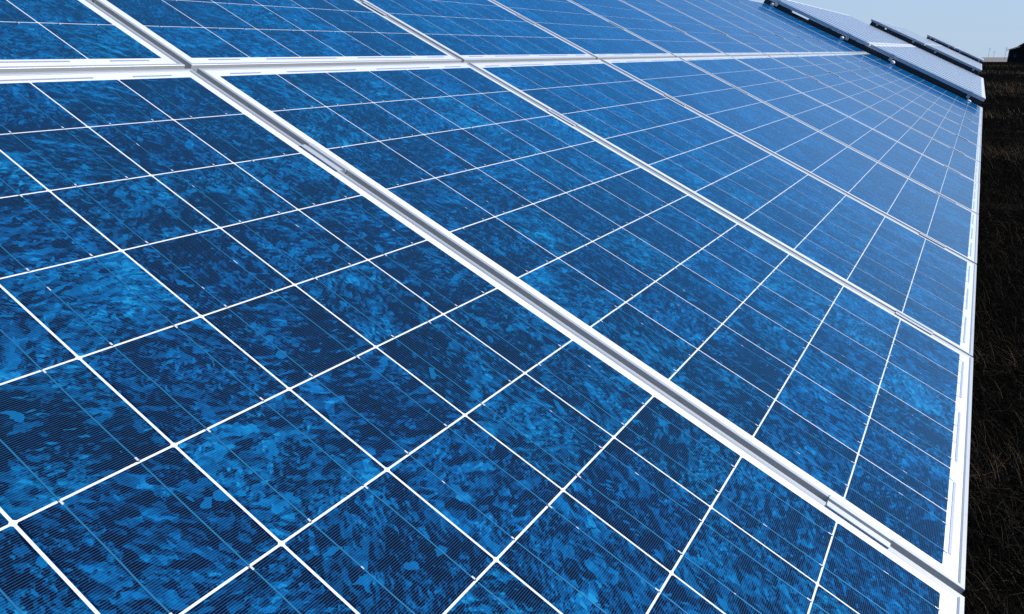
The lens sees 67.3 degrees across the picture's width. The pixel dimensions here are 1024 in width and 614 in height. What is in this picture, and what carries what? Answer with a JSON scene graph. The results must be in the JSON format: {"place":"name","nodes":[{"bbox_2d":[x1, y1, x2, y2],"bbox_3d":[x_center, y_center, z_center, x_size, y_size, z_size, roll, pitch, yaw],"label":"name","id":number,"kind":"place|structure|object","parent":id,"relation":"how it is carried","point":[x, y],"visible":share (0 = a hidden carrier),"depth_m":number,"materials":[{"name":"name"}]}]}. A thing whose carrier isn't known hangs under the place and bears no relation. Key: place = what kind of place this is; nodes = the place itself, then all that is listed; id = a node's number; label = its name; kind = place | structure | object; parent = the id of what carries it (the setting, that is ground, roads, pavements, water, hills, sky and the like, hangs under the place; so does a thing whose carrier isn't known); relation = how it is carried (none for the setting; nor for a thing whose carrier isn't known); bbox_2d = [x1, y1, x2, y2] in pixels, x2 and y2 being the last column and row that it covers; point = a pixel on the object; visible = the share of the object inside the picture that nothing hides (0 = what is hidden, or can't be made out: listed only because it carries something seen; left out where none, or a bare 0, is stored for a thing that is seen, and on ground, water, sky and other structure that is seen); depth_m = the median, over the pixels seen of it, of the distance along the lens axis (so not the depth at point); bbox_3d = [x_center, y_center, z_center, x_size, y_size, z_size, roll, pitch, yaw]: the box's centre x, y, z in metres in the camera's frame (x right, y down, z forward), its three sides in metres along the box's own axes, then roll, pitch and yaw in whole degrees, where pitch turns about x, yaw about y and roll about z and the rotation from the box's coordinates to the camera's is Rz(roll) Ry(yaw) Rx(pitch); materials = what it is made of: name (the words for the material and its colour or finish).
{"place":"outdoors","nodes":[
{"label":"outdoors","id":0,"kind":"place"},
{"bbox_2d":[754,0,1023,56],"label":"sky","id":1,"kind":"structure","parent":0,"point":[977,27],"materials":[{"name":"blue"}]},
{"bbox_2d":[907,61,1023,613],"bbox_3d":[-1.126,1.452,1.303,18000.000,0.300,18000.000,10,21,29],"label":"ground","id":2,"kind":"structure","parent":0,"point":[987,126],"depth_m":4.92,"materials":[{"name":"black plant"}]},
{"bbox_2d":[764,0,980,104],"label":"mounting frame","id":3,"kind":"object","parent":2,"relation":"on","point":[938,83],"visible":0.2,"depth_m":10.77,"materials":[{"name":"metal"}]},
{"bbox_2d":[771,0,873,46],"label":"narrow solar panel","id":4,"kind":"object","parent":3,"relation":"attached to","point":[824,22],"visible":0.88,"depth_m":11.07,"materials":[{"name":"grey"}]},
{"bbox_2d":[783,0,878,44],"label":"narrow solar panel","id":5,"kind":"object","parent":3,"relation":"attached to","point":[832,22],"visible":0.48,"depth_m":11.78,"materials":[{"name":"grey"}]},
{"bbox_2d":[787,0,882,44],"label":"narrow solar panel","id":6,"kind":"object","parent":3,"relation":"attached to","point":[879,43],"visible":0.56,"depth_m":12.25,"materials":[{"name":"grey"}]},
{"bbox_2d":[793,1,886,44],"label":"narrow solar panel","id":7,"kind":"object","parent":3,"relation":"attached to","point":[840,23],"visible":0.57,"depth_m":12.79,"materials":[{"name":"grey"}]},
{"bbox_2d":[798,2,890,44],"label":"narrow solar panel","id":8,"kind":"object","parent":3,"relation":"attached to","point":[846,24],"visible":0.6,"depth_m":13.28,"materials":[{"name":"grey"}]},
{"bbox_2d":[806,4,893,44],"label":"narrow solar panel","id":9,"kind":"object","parent":3,"relation":"attached to","point":[850,24],"visible":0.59,"depth_m":13.79,"materials":[{"name":"grey"}]},
{"bbox_2d":[813,6,895,44],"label":"narrow solar panel","id":10,"kind":"object","parent":3,"relation":"attached to","point":[854,25],"visible":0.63,"depth_m":14.28,"materials":[{"name":"grey"}]},
{"bbox_2d":[818,7,898,44],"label":"narrow solar panel","id":11,"kind":"object","parent":3,"relation":"attached to","point":[859,26],"visible":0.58,"depth_m":14.80,"materials":[{"name":"grey"}]},
{"bbox_2d":[822,8,900,44],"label":"narrow solar panel","id":12,"kind":"object","parent":3,"relation":"attached to","point":[862,26],"visible":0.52,"depth_m":15.29,"materials":[{"name":"grey"}]},
{"bbox_2d":[829,10,904,45],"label":"narrow solar panel","id":13,"kind":"object","parent":3,"relation":"attached to","point":[866,27],"visible":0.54,"depth_m":15.79,"materials":[{"name":"grey"}]},
{"bbox_2d":[833,11,906,45],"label":"narrow solar panel","id":14,"kind":"object","parent":3,"relation":"attached to","point":[870,28],"visible":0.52,"depth_m":16.30,"materials":[{"name":"grey"}]},
{"bbox_2d":[837,12,908,45],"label":"narrow solar panel","id":15,"kind":"object","parent":3,"relation":"attached to","point":[874,29],"visible":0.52,"depth_m":16.79,"materials":[{"name":"grey"}]},
{"bbox_2d":[841,13,910,45],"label":"narrow solar panel","id":16,"kind":"object","parent":3,"relation":"attached to","point":[876,29],"visible":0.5,"depth_m":17.31,"materials":[{"name":"grey"}]},
{"bbox_2d":[845,14,912,45],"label":"narrow solar panel","id":17,"kind":"object","parent":3,"relation":"attached to","point":[880,30],"visible":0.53,"depth_m":17.79,"materials":[{"name":"grey"}]},
{"bbox_2d":[870,44,985,101],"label":"narrow solar panel","id":18,"kind":"object","parent":3,"relation":"attached to","point":[941,78],"visible":1,"depth_m":10.61,"materials":[{"name":"grey"}]},
{"bbox_2d":[878,45,984,95],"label":"narrow solar panel","id":19,"kind":"object","parent":3,"relation":"attached to","point":[932,70],"visible":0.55,"depth_m":11.29,"materials":[{"name":"grey"}]},
{"bbox_2d":[882,45,984,93],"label":"narrow solar panel","id":20,"kind":"object","parent":3,"relation":"attached to","point":[934,69],"visible":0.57,"depth_m":11.79,"materials":[{"name":"grey"}]},
{"bbox_2d":[886,45,984,91],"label":"narrow solar panel","id":21,"kind":"object","parent":3,"relation":"attached to","point":[935,68],"visible":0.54,"depth_m":12.28,"materials":[{"name":"grey"}]},
{"bbox_2d":[889,45,984,89],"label":"narrow solar panel","id":22,"kind":"object","parent":3,"relation":"attached to","point":[937,67],"visible":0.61,"depth_m":12.79,"materials":[{"name":"grey"}]},
{"bbox_2d":[893,45,984,88],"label":"narrow solar panel","id":23,"kind":"object","parent":3,"relation":"attached to","point":[939,66],"visible":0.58,"depth_m":13.29,"materials":[{"name":"grey"}]},
{"bbox_2d":[896,45,983,86],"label":"narrow solar panel","id":24,"kind":"object","parent":3,"relation":"attached to","point":[939,65],"visible":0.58,"depth_m":13.79,"materials":[{"name":"grey"}]},
{"bbox_2d":[898,45,983,85],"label":"narrow solar panel","id":25,"kind":"object","parent":3,"relation":"attached to","point":[942,65],"visible":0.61,"depth_m":14.30,"materials":[{"name":"grey"}]},
{"bbox_2d":[901,45,983,83],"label":"narrow solar panel","id":26,"kind":"object","parent":3,"relation":"attached to","point":[942,64],"visible":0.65,"depth_m":14.79,"materials":[{"name":"grey"}]},
{"bbox_2d":[903,45,983,82],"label":"narrow solar panel","id":27,"kind":"object","parent":3,"relation":"attached to","point":[944,64],"visible":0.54,"depth_m":15.29,"materials":[{"name":"grey"}]},
{"bbox_2d":[908,46,983,81],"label":"narrow solar panel","id":28,"kind":"object","parent":3,"relation":"attached to","point":[945,63],"visible":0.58,"depth_m":15.80,"materials":[{"name":"grey"}]},
{"bbox_2d":[910,46,983,80],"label":"narrow solar panel","id":29,"kind":"object","parent":3,"relation":"attached to","point":[947,63],"visible":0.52,"depth_m":16.30,"materials":[{"name":"grey"}]},
{"bbox_2d":[912,46,983,79],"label":"narrow solar panel","id":30,"kind":"object","parent":3,"relation":"attached to","point":[948,63],"visible":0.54,"depth_m":16.80,"materials":[{"name":"grey"}]},
{"bbox_2d":[914,46,982,78],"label":"narrow solar panel","id":31,"kind":"object","parent":3,"relation":"attached to","point":[948,62],"visible":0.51,"depth_m":17.32,"materials":[{"name":"grey"}]},
{"bbox_2d":[870,22,978,74],"bbox_3d":[11.692,-6.277,22.412,3.091,2.558,9.220,35,31,17],"label":"mounting frame","id":32,"kind":"object","parent":2,"relation":"on","point":[929,50],"visible":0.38,"depth_m":18.12,"materials":[{"name":"metal"}]},
{"bbox_2d":[871,19,925,45],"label":"narrow solar panel","id":33,"kind":"object","parent":32,"relation":"attached to","point":[898,32],"visible":0.95,"depth_m":18.35,"materials":[{"name":"grey"}]},
{"bbox_2d":[876,20,926,43],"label":"narrow solar panel","id":34,"kind":"object","parent":32,"relation":"attached to","point":[900,31],"visible":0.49,"depth_m":19.07,"materials":[{"name":"grey"}]},
{"bbox_2d":[925,44,981,71],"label":"narrow solar panel","id":35,"kind":"object","parent":32,"relation":"attached to","point":[953,57],"visible":1,"depth_m":17.93,"materials":[{"name":"grey"}]},
{"bbox_2d":[928,44,980,68],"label":"narrow solar panel","id":36,"kind":"object","parent":32,"relation":"attached to","point":[954,56],"visible":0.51,"depth_m":18.67,"materials":[{"name":"grey"}]},
{"bbox_2d":[927,36,981,62],"bbox_3d":[16.799,-8.806,29.389,1.800,2.787,7.390,10,21,28],"label":"mounting frame","id":37,"kind":"object","parent":2,"relation":"on","point":[955,50],"visible":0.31,"depth_m":26.09,"materials":[{"name":"metal"}]},
{"bbox_2d":[927,35,954,48],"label":"narrow solar panel","id":38,"kind":"object","parent":37,"relation":"on","point":[940,41],"visible":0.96,"depth_m":26.24,"materials":[{"name":"grey"}]},
{"bbox_2d":[955,48,983,61],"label":"narrow solar panel","id":39,"kind":"object","parent":37,"relation":"on","point":[969,54],"visible":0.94,"depth_m":25.94,"materials":[{"name":"grey"}]},
{"bbox_2d":[1006,43,1023,61],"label":"barn","id":40,"kind":"structure","parent":2,"relation":"on","point":[1015,54],"depth_m":269.48,"materials":[{"name":"black"}]},
{"bbox_3d":[1.593,-0.898,6.318,3.328,2.249,12.373,35,31,18],"label":"mounting frame","id":41,"kind":"object","parent":2,"relation":"on","visible":0},
{"bbox_2d":[0,0,184,72],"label":"solar panel","id":42,"kind":"object","parent":41,"relation":"attached to","point":[57,35],"visible":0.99,"depth_m":1.50,"materials":[{"name":"blue"}]},
{"bbox_2d":[92,0,461,71],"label":"solar panel","id":43,"kind":"object","parent":41,"relation":"attached to","point":[194,35],"visible":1,"depth_m":1.96,"materials":[{"name":"blue"}]},
{"bbox_2d":[300,143,348,173],"bbox_3d":[-0.361,-0.280,1.473,0.100,0.018,0.033,35,31,17],"label":"clamp","id":44,"kind":"object","parent":41,"relation":"attached to","point":[325,157],"visible":0.77,"depth_m":1.47,"materials":[{"name":"metal"}]},
{"bbox_2d":[363,2,390,16],"bbox_3d":[-0.451,-0.979,2.543,0.100,0.018,0.032,35,31,18],"label":"clamp","id":45,"kind":"object","parent":41,"relation":"attached to","point":[376,9],"visible":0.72,"depth_m":2.54,"materials":[{"name":"metal"}]},
{"bbox_2d":[360,0,595,62],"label":"solar panel","id":46,"kind":"object","parent":41,"relation":"attached to","point":[469,31],"visible":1,"depth_m":2.85,"materials":[{"name":"blue"}]},
{"bbox_2d":[0,69,964,613],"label":"solar panel","id":47,"kind":"object","parent":41,"relation":"attached to","point":[252,361],"visible":1,"depth_m":0.95,"materials":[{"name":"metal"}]},
{"bbox_2d":[517,14,536,24],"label":"clamp","id":48,"kind":"object","parent":41,"relation":"attached to","point":[524,17],"visible":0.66,"depth_m":3.38,"materials":[{"name":"metal"}]},
{"bbox_2d":[548,109,578,125],"bbox_3d":[0.150,-0.562,2.312,0.100,0.018,0.032,35,31,17],"label":"clamp","id":49,"kind":"object","parent":41,"relation":"attached to","point":[554,112],"visible":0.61,"depth_m":2.31,"materials":[{"name":"metal"}]},
{"bbox_2d":[492,0,674,59],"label":"solar panel","id":50,"kind":"object","parent":41,"relation":"attached to","point":[587,31],"visible":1,"depth_m":3.73,"materials":[{"name":"blue"}]},
{"bbox_2d":[197,62,972,593],"bbox_3d":[0.242,-0.166,1.766,1.652,0.045,1.007,35,31,18],"label":"solar panel","id":51,"kind":"object","parent":41,"relation":"attached to","point":[817,382],"visible":1,"depth_m":1.58,"materials":[{"name":"blue"}]},
{"bbox_2d":[570,0,727,57],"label":"solar panel","id":52,"kind":"object","parent":41,"relation":"attached to","point":[655,31],"visible":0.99,"depth_m":4.60,"materials":[{"name":"blue"}]},
{"bbox_2d":[664,94,687,106],"bbox_3d":[0.668,-0.840,3.149,0.100,0.018,0.032,35,31,17],"label":"clamp","id":53,"kind":"object","parent":41,"relation":"attached to","point":[680,102],"visible":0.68,"depth_m":3.14,"materials":[{"name":"metal"}]},
{"bbox_2d":[621,0,764,55],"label":"solar panel","id":54,"kind":"object","parent":41,"relation":"attached to","point":[702,32],"visible":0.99,"depth_m":5.47,"materials":[{"name":"blue"}]},
{"bbox_2d":[469,59,976,356],"bbox_3d":[0.757,-0.444,2.604,1.652,0.046,1.007,35,31,18],"label":"solar panel","id":55,"kind":"object","parent":41,"relation":"attached to","point":[877,256],"visible":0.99,"depth_m":2.48,"materials":[{"name":"blue"}]},
{"bbox_2d":[658,0,792,55],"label":"solar panel","id":56,"kind":"object","parent":41,"relation":"attached to","point":[765,47],"visible":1,"depth_m":6.33,"materials":[{"name":"blue"}]},
{"bbox_2d":[686,0,814,54],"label":"solar panel","id":57,"kind":"object","parent":41,"relation":"attached to","point":[759,31],"visible":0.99,"depth_m":7.18,"materials":[{"name":"blue"}]},
{"bbox_2d":[707,0,831,53],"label":"solar panel","id":58,"kind":"object","parent":41,"relation":"attached to","point":[772,28],"visible":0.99,"depth_m":8.05,"materials":[{"name":"blue"}]},
{"bbox_2d":[724,0,845,53],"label":"solar panel","id":59,"kind":"object","parent":41,"relation":"attached to","point":[788,28],"visible":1,"depth_m":8.91,"materials":[{"name":"blue"}]},
{"bbox_2d":[601,57,978,263],"bbox_3d":[1.272,-0.724,3.441,1.652,0.046,1.007,35,31,18],"label":"solar panel","id":60,"kind":"object","parent":41,"relation":"attached to","point":[952,226],"visible":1,"depth_m":3.34,"materials":[{"name":"blue"}]},
{"bbox_2d":[739,0,856,53],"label":"solar panel","id":61,"kind":"object","parent":41,"relation":"attached to","point":[846,50],"visible":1,"depth_m":9.76,"materials":[{"name":"blue"}]},
{"bbox_2d":[750,0,867,52],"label":"solar panel","id":62,"kind":"object","parent":41,"relation":"attached to","point":[812,28],"visible":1,"depth_m":10.62,"materials":[{"name":"blue"}]},
{"bbox_2d":[680,56,979,213],"bbox_3d":[1.788,-1.004,4.280,1.652,0.045,1.007,35,31,18],"label":"solar panel","id":63,"kind":"object","parent":41,"relation":"attached to","point":[912,164],"visible":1,"depth_m":4.20,"materials":[{"name":"blue"}]},
{"bbox_2d":[731,55,980,182],"bbox_3d":[2.302,-1.283,5.117,1.652,0.046,1.007,35,31,18],"label":"solar panel","id":64,"kind":"object","parent":41,"relation":"attached to","point":[925,145],"visible":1,"depth_m":5.06,"materials":[{"name":"blue"}]},
{"bbox_2d":[826,495,891,547],"bbox_3d":[0.509,0.322,1.139,0.100,0.018,0.032,35,31,18],"label":"clamp","id":65,"kind":"object","parent":41,"relation":"attached to","point":[874,531],"visible":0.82,"depth_m":1.14,"materials":[{"name":"metal"}]},
{"bbox_2d":[768,55,980,161],"bbox_3d":[2.818,-1.563,5.956,1.652,0.046,1.007,35,31,18],"label":"solar panel","id":66,"kind":"object","parent":41,"relation":"attached to","point":[896,112],"visible":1,"depth_m":5.90,"materials":[{"name":"blue"}]},
{"bbox_2d":[797,54,981,146],"bbox_3d":[3.332,-1.842,6.792,1.652,0.046,1.007,35,31,18],"label":"solar panel","id":67,"kind":"object","parent":41,"relation":"attached to","point":[903,102],"visible":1,"depth_m":6.75,"materials":[{"name":"blue"}]},
{"bbox_2d":[817,54,981,134],"bbox_3d":[3.847,-2.121,7.630,1.652,0.045,1.007,35,31,18],"label":"solar panel","id":68,"kind":"object","parent":41,"relation":"attached to","point":[911,96],"visible":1,"depth_m":7.60,"materials":[{"name":"blue"}]},
{"bbox_2d":[835,54,981,125],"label":"solar panel","id":69,"kind":"object","parent":41,"relation":"attached to","point":[915,90],"visible":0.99,"depth_m":8.43,"materials":[{"name":"blue"}]},
{"bbox_2d":[895,310,932,334],"bbox_3d":[1.028,0.045,1.975,0.100,0.018,0.032,35,31,18],"label":"clamp","id":70,"kind":"object","parent":41,"relation":"attached to","point":[914,322],"visible":0.6,"depth_m":1.97,"materials":[{"name":"metal"}]},
{"bbox_2d":[849,53,981,118],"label":"solar panel","id":71,"kind":"object","parent":41,"relation":"attached to","point":[950,100],"visible":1,"depth_m":9.29,"materials":[{"name":"blue"}]},
{"bbox_2d":[859,53,982,112],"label":"solar panel","id":72,"kind":"object","parent":41,"relation":"attached to","point":[925,82],"visible":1,"depth_m":10.12,"materials":[{"name":"blue"}]},
{"bbox_2d":[919,232,945,247],"bbox_3d":[1.536,-0.240,2.816,0.100,0.018,0.033,35,31,17],"label":"clamp","id":73,"kind":"object","parent":41,"relation":"attached to","point":[932,239],"visible":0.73,"depth_m":2.81,"materials":[{"name":"metal"}]},
{"bbox_2d":[936,192,956,202],"bbox_3d":[2.058,-0.514,3.651,0.100,0.018,0.033,35,31,18],"label":"clamp","id":74,"kind":"object","parent":41,"relation":"attached to","point":[946,197],"visible":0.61,"depth_m":3.64,"materials":[{"name":"metal"}]},
{"bbox_2d":[981,57,1007,61],"bbox_3d":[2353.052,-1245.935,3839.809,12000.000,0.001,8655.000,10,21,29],"label":"building","id":75,"kind":"structure","parent":0,"point":[995,59],"depth_m":560.43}
]}

